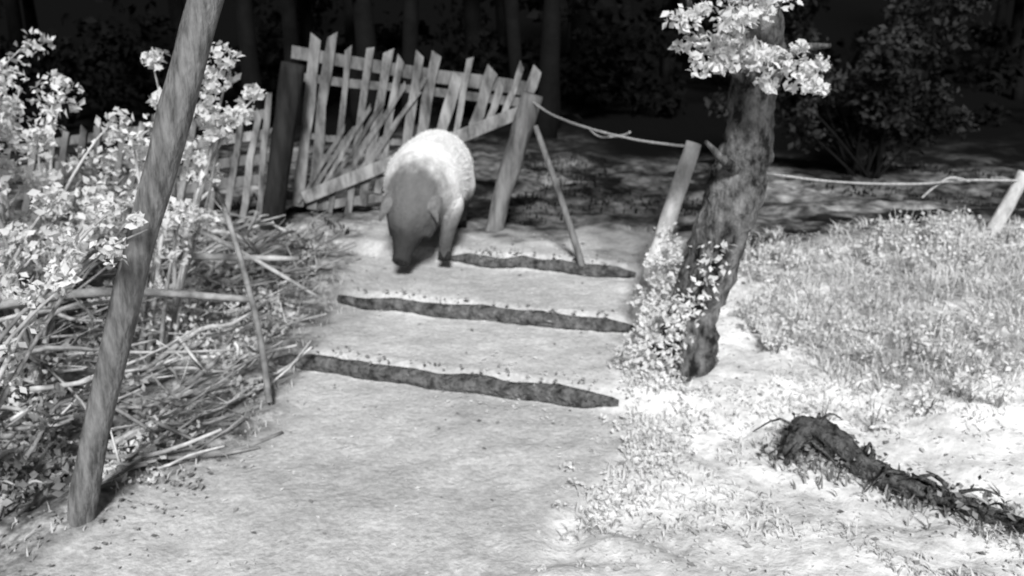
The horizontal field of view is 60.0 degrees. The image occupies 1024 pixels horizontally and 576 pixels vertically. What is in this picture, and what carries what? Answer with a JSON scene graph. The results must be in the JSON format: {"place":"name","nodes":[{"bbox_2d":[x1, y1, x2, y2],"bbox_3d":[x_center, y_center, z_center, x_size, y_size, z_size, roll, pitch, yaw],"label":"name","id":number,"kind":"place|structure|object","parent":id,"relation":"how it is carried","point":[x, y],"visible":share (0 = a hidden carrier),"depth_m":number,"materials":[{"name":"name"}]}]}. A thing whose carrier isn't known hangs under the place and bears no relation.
{"place":"outdoors","nodes":[
{"label":"outdoors","id":0,"kind":"place"},
{"bbox_2d":[0,0,1023,575],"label":"ground","id":1,"kind":"structure","parent":0,"point":[360,490],"depth_m":5.45,"materials":[{"name":"soil"}]},
{"bbox_2d":[0,28,55,153],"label":"shrub","id":2,"kind":"object","parent":1,"relation":"on","point":[33,44],"visible":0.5,"depth_m":6.46,"materials":[{"name":"white plant"}]},
{"bbox_2d":[0,182,74,337],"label":"shrub","id":3,"kind":"object","parent":1,"relation":"on","point":[20,233],"visible":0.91,"depth_m":4.61,"materials":[{"name":"white plant"}]},
{"bbox_2d":[0,382,84,518],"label":"shrub","id":4,"kind":"object","parent":1,"relation":"on","point":[14,463],"visible":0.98,"depth_m":4.41,"materials":[{"name":"grey plant"}]},
{"bbox_2d":[0,65,135,390],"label":"shrub","id":5,"kind":"object","parent":1,"relation":"on","point":[9,171],"visible":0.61,"depth_m":5.75,"materials":[{"name":"white plant"}]},
{"bbox_2d":[0,198,147,408],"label":"shrub","id":6,"kind":"object","parent":1,"relation":"on","point":[33,297],"visible":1,"depth_m":3.67,"materials":[{"name":"white plant"}]},
{"bbox_2d":[19,92,271,228],"bbox_3d":[-3.483,-1.194,8.421,2.478,1.282,0.073,-2,18,-5],"label":"slatted fence","id":7,"kind":"object","parent":1,"relation":"on","point":[234,162],"visible":0.37,"depth_m":8.43,"materials":[{"name":"grey wood"}]},
{"bbox_2d":[67,0,223,527],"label":"leaning pole","id":8,"kind":"object","parent":1,"relation":"on","point":[176,106],"visible":0.81,"depth_m":3.85,"materials":[{"name":"grey wood"}]},
{"bbox_2d":[0,171,360,497],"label":"brush pile","id":9,"kind":"object","parent":1,"relation":"on","point":[120,463],"visible":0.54,"depth_m":5.73,"materials":[{"name":"grey plant"}]},
{"bbox_2d":[113,40,265,366],"bbox_3d":[-2.118,-0.430,5.663,1.202,2.234,0.655,9,20,26],"label":"shrub","id":10,"kind":"object","parent":1,"relation":"on","point":[214,132],"visible":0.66,"depth_m":5.53,"materials":[{"name":"white plant"}]},
{"bbox_2d":[260,61,304,230],"bbox_3d":[-2.153,-1.245,8.281,0.549,1.693,0.240,0,18,0],"label":"gate post","id":11,"kind":"object","parent":1,"relation":"on","point":[290,85],"visible":0.85,"depth_m":8.16,"materials":[{"name":"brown wood"}]},
{"bbox_2d":[291,32,540,212],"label":"wooden gate","id":12,"kind":"structure","parent":1,"relation":"on","point":[372,141],"depth_m":8.59,"materials":[{"name":"grey wood"}]},
{"bbox_2d":[378,129,474,266],"bbox_3d":[-0.719,-0.847,7.725,0.749,0.983,1.642,2,19,5],"label":"pig","id":13,"kind":"object","parent":1,"relation":"on","point":[429,183],"visible":1,"depth_m":7.18},
{"bbox_2d":[277,354,618,408],"bbox_3d":[-0.472,0.599,5.778,2.356,0.145,0.149,5,19,16],"label":"step log","id":14,"kind":"object","parent":1,"relation":"on","point":[558,394],"visible":1,"depth_m":5.69,"materials":[{"name":"grey wood"}]},
{"bbox_2d":[337,295,636,333],"bbox_3d":[-0.230,0.191,6.632,2.367,0.138,0.141,5,19,16],"label":"step log","id":15,"kind":"object","parent":1,"relation":"on","point":[478,312],"visible":0.98,"depth_m":6.57,"materials":[{"name":"grey wood"}]},
{"bbox_2d":[0,0,1023,143],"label":"distant trees","id":16,"kind":"object","parent":1,"relation":"on","point":[504,53],"visible":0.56,"depth_m":15.63,"materials":[{"name":"black plant"}]},
{"bbox_2d":[0,219,1023,575],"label":"leaf litter","id":17,"kind":"object","parent":1,"relation":"on","point":[690,563],"visible":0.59,"depth_m":4.83,"materials":[{"name":"grey plant"}]},
{"bbox_2d":[3,209,1023,575],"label":"grass","id":18,"kind":"structure","parent":1,"relation":"on","point":[955,283],"depth_m":5.79,"materials":[{"name":"grey plant"}]},
{"bbox_2d":[485,91,542,231],"bbox_3d":[-0.014,-1.065,8.127,0.577,1.450,0.203,0,18,0],"label":"gate post","id":19,"kind":"object","parent":1,"relation":"on","point":[524,120],"visible":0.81,"depth_m":8.03,"materials":[{"name":"grey wood"}]},
{"bbox_2d":[533,101,684,146],"bbox_3d":[0.684,-1.303,7.053,0.091,0.198,2.156,-11,21,-29],"label":"fence rope","id":20,"kind":"object","parent":19,"relation":"attached to","point":[592,130],"visible":0.98,"depth_m":6.93,"materials":[{"name":"grey fabric"}]},
{"bbox_2d":[451,253,635,277],"bbox_3d":[0.241,-0.190,7.409,1.596,0.138,0.132,5,19,16],"label":"step log","id":21,"kind":"object","parent":1,"relation":"on","point":[587,270],"visible":0.98,"depth_m":7.36,"materials":[{"name":"grey wood"}]},
{"bbox_2d":[533,125,586,276],"bbox_3d":[0.409,-0.661,7.263,0.616,1.291,0.063,14,23,36],"label":"leaning stake","id":22,"kind":"object","parent":1,"relation":"on","point":[565,211],"visible":0.9,"depth_m":7.23,"materials":[{"name":"grey wood"}]},
{"bbox_2d":[629,140,700,323],"bbox_3d":[1.060,-0.288,6.301,0.585,1.485,0.128,-9,20,-26],"label":"fence post","id":23,"kind":"object","parent":1,"relation":"on","point":[671,209],"visible":0.5,"depth_m":6.21,"materials":[{"name":"grey wood"}]},
{"bbox_2d":[631,0,830,386],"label":"tree","id":24,"kind":"object","parent":1,"relation":"on","point":[753,56],"visible":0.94,"depth_m":5.30,"materials":[{"name":"grey plant"}]},
{"bbox_2d":[552,205,1023,524],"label":"weeds","id":25,"kind":"object","parent":1,"relation":"on","point":[669,266],"visible":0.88,"depth_m":5.72,"materials":[{"name":"white plant"}]},
{"bbox_2d":[702,0,997,179],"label":"shrub","id":26,"kind":"object","parent":1,"relation":"on","point":[892,67],"visible":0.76,"depth_m":10.14,"materials":[{"name":"grey plant"}]},
{"bbox_2d":[752,412,1023,564],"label":"fallen branch","id":27,"kind":"object","parent":1,"relation":"on","point":[837,446],"visible":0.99,"depth_m":4.59,"materials":[{"name":"black plant"}]},
{"bbox_2d":[986,170,1023,234],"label":"fence post","id":28,"kind":"object","parent":1,"relation":"on","point":[1007,204],"visible":0.38,"depth_m":7.15,"materials":[{"name":"grey wood"}]},
{"bbox_2d":[767,172,1018,197],"bbox_3d":[2.686,-0.799,6.433,3.118,0.516,0.307,-10,21,-29],"label":"fence rope","id":29,"kind":"object","parent":28,"relation":"attached to","point":[958,179],"visible":0.89,"depth_m":6.72,"materials":[{"name":"grey fabric"}]},
{"bbox_2d":[142,151,1023,234],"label":"grass","id":30,"kind":"structure","parent":0,"point":[657,201],"depth_m":9.59,"materials":[{"name":"grey plant"}]}
]}

